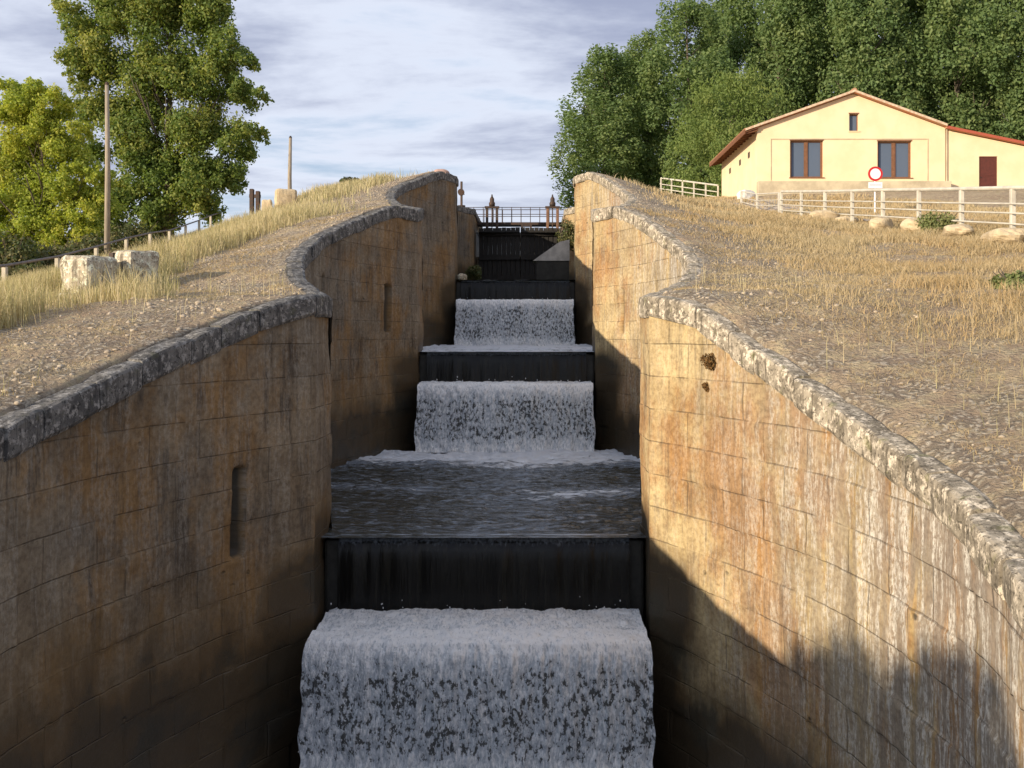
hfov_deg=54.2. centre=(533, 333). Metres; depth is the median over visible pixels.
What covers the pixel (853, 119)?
window
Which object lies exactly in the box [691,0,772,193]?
poplar tree
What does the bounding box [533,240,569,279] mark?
stone ramp
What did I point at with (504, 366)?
falling water
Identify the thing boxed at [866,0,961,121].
poplar tree
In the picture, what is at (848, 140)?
yellow house
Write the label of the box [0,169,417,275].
straw grass
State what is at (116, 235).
shrub
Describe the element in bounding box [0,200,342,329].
straw grass
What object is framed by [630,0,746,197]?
poplar tree
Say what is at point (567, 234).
bush
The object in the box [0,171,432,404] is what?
rubble
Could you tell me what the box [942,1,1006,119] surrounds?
poplar tree
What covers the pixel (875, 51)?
poplar tree
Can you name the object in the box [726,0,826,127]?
poplar tree
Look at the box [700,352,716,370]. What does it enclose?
wall plant
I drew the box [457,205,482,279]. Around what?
lock wall
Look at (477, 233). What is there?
water
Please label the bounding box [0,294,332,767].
lock wall
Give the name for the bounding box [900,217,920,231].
boulder
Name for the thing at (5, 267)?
post and rail fence
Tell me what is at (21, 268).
shrub
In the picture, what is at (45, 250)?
shrub
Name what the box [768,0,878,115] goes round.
poplar tree
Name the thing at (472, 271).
bush
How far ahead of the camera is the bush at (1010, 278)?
14.92 m
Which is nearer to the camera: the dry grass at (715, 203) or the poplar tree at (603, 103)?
the dry grass at (715, 203)
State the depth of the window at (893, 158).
58.23 m
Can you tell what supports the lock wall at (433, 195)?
on the ground at (814, 359)
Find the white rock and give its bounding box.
[737,189,755,198]
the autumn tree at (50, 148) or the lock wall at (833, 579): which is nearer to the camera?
the lock wall at (833, 579)
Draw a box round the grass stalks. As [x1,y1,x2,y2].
[0,259,1023,489]
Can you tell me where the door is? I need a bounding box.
[979,157,996,186]
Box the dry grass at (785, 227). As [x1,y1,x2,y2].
[639,196,1023,409]
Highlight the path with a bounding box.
[726,197,1022,226]
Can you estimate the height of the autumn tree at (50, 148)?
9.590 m
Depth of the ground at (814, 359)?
12.11 m
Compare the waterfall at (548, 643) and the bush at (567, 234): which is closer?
the waterfall at (548, 643)
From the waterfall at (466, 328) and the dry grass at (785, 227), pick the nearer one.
the dry grass at (785, 227)
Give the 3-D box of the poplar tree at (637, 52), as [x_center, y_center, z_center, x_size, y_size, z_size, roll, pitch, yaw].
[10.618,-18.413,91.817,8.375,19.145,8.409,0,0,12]
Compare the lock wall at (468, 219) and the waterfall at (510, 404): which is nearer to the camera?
the waterfall at (510, 404)
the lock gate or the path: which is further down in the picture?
the lock gate
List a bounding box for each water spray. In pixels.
[298,600,650,767]
[414,376,592,451]
[457,298,573,344]
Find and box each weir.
[325,538,643,623]
[419,353,594,448]
[456,282,574,332]
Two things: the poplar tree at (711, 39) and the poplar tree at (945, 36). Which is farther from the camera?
the poplar tree at (711, 39)
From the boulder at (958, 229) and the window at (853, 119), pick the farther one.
the window at (853, 119)
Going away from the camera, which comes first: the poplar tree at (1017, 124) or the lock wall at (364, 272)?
the lock wall at (364, 272)
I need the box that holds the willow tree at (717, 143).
[657,64,800,197]
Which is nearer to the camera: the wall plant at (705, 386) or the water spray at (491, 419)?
the wall plant at (705, 386)
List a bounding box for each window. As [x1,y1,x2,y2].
[789,139,824,177]
[848,113,859,131]
[877,140,912,178]
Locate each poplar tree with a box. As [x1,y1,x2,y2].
[545,43,651,208]
[583,71,672,177]
[609,29,684,193]
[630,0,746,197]
[679,1,740,178]
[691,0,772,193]
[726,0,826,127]
[757,2,833,101]
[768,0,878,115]
[815,0,933,114]
[838,0,945,98]
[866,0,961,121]
[896,0,1023,138]
[937,0,1023,134]
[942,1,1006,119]
[998,0,1023,140]
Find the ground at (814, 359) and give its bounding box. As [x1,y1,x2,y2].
[0,171,1023,537]
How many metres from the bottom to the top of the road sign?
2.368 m
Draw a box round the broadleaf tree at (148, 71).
[48,0,274,242]
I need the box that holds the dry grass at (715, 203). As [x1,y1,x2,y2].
[614,172,1023,226]
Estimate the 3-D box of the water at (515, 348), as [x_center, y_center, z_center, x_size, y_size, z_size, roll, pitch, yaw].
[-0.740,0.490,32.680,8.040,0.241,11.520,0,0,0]
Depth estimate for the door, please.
58.15 m
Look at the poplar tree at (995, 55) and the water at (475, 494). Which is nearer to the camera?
the water at (475, 494)
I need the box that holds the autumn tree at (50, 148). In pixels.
[0,76,125,254]
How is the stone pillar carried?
on the ground at (814, 359)
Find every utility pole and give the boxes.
[104,82,109,255]
[288,136,291,188]
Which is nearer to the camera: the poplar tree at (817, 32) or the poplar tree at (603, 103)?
the poplar tree at (603, 103)
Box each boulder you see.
[809,210,839,218]
[835,216,858,221]
[869,217,892,229]
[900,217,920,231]
[943,224,973,237]
[980,228,1023,244]
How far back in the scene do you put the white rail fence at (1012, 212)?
29.05 m
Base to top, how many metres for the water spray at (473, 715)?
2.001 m
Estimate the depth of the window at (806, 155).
58.23 m
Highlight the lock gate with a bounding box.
[479,227,561,279]
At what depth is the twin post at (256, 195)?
35.92 m
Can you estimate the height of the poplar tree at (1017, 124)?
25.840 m
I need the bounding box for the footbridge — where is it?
[467,207,571,226]
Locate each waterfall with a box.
[297,607,655,767]
[414,381,595,452]
[454,299,574,345]
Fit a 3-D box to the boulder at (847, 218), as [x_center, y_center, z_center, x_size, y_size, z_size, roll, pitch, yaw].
[11.230,-4.070,35.996,0.833,0.338,0.614,0,0,-17]
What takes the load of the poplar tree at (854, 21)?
on the ground at (814, 359)
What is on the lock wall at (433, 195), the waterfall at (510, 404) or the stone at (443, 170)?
the stone at (443, 170)
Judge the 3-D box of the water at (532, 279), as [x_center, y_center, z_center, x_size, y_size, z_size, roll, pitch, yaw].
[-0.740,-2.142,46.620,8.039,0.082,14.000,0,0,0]
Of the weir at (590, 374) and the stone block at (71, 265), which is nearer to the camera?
the stone block at (71, 265)
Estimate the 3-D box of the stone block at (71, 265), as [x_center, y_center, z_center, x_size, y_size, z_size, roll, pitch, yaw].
[-7.561,-0.949,16.996,0.746,0.776,0.689,0,0,27]
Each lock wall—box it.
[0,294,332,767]
[285,205,423,528]
[384,171,458,352]
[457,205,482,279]
[560,187,574,279]
[573,172,636,353]
[591,206,702,493]
[638,295,1023,767]
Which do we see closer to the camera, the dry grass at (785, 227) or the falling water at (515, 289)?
the dry grass at (785, 227)
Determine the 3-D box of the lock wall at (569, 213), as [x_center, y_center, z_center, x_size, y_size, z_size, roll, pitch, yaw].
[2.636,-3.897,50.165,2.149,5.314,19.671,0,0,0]
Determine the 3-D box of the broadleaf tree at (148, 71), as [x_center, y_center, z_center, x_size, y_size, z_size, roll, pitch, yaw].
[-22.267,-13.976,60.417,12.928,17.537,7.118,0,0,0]
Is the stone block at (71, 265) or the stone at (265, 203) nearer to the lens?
the stone block at (71, 265)
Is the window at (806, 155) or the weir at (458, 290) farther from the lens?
the window at (806, 155)
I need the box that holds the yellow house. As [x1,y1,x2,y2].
[709,88,1023,196]
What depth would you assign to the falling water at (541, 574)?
14.72 m
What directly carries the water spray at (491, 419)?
on the waterfall at (510, 404)
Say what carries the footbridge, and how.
on the ground at (814, 359)
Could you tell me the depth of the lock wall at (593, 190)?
38.47 m
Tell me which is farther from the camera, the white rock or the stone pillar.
the white rock
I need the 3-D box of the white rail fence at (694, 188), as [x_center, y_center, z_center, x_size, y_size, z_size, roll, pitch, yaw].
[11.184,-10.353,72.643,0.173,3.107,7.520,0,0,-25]
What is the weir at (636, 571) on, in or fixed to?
on the ground at (814, 359)
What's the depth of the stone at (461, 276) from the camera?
40.24 m
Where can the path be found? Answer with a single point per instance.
(775, 207)
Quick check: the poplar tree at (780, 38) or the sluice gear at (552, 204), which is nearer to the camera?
the sluice gear at (552, 204)
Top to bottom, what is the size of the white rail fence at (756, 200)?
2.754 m
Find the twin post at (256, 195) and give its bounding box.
[249,189,260,213]
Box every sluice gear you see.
[458,181,464,206]
[485,194,498,227]
[545,194,559,227]
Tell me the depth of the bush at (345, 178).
41.29 m
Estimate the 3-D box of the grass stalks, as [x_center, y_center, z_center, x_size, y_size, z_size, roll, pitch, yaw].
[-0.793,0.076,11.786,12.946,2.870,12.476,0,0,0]
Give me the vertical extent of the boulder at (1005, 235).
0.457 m
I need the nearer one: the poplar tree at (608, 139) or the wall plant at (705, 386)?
the wall plant at (705, 386)
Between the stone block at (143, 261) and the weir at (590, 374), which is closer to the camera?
the stone block at (143, 261)
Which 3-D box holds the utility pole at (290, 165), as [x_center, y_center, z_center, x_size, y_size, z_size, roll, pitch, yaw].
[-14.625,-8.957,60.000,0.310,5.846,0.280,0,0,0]
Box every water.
[321,448,645,537]
[337,534,629,610]
[421,344,593,351]
[426,352,585,381]
[456,279,574,281]
[461,280,569,299]
[476,232,555,256]
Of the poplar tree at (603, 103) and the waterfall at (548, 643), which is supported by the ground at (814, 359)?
the poplar tree at (603, 103)
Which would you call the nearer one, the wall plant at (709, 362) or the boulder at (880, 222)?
the wall plant at (709, 362)
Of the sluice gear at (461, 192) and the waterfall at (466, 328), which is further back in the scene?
the sluice gear at (461, 192)
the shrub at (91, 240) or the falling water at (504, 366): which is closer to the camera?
the falling water at (504, 366)
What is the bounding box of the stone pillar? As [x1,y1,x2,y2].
[274,188,296,207]
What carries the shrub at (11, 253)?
on the ground at (814, 359)
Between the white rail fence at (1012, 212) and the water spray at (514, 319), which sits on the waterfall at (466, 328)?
the water spray at (514, 319)
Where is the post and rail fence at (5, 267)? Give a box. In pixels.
[0,212,221,281]
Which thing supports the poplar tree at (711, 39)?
on the ground at (814, 359)
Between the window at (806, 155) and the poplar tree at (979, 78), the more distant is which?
the poplar tree at (979, 78)
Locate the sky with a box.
[0,0,1018,240]
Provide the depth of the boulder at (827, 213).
36.20 m
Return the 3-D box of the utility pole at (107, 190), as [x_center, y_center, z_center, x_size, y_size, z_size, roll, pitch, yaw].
[-17.079,-6.232,40.000,0.234,7.696,0.234,0,0,-45]
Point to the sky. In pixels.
(468, 89)
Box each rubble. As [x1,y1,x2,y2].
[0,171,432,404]
[607,175,1023,492]
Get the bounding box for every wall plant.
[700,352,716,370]
[701,382,709,391]
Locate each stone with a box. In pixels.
[261,199,271,209]
[434,169,449,173]
[457,273,466,280]
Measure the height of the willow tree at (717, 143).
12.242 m
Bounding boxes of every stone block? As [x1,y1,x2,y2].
[60,255,117,292]
[109,250,158,283]
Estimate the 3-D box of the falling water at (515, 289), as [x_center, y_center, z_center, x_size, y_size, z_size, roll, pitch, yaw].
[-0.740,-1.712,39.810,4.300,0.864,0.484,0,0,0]
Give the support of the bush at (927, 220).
on the ground at (814, 359)
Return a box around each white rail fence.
[660,177,718,196]
[740,191,779,212]
[779,186,1023,227]
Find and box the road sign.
[868,166,882,211]
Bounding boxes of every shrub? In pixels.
[0,224,44,274]
[0,261,46,278]
[25,235,89,266]
[51,233,121,255]
[99,219,164,250]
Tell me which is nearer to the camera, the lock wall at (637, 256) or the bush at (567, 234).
the lock wall at (637, 256)
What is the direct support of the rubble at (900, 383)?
on the ground at (814, 359)
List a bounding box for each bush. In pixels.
[339,176,366,183]
[464,264,481,279]
[555,218,574,250]
[915,209,958,232]
[989,269,1023,289]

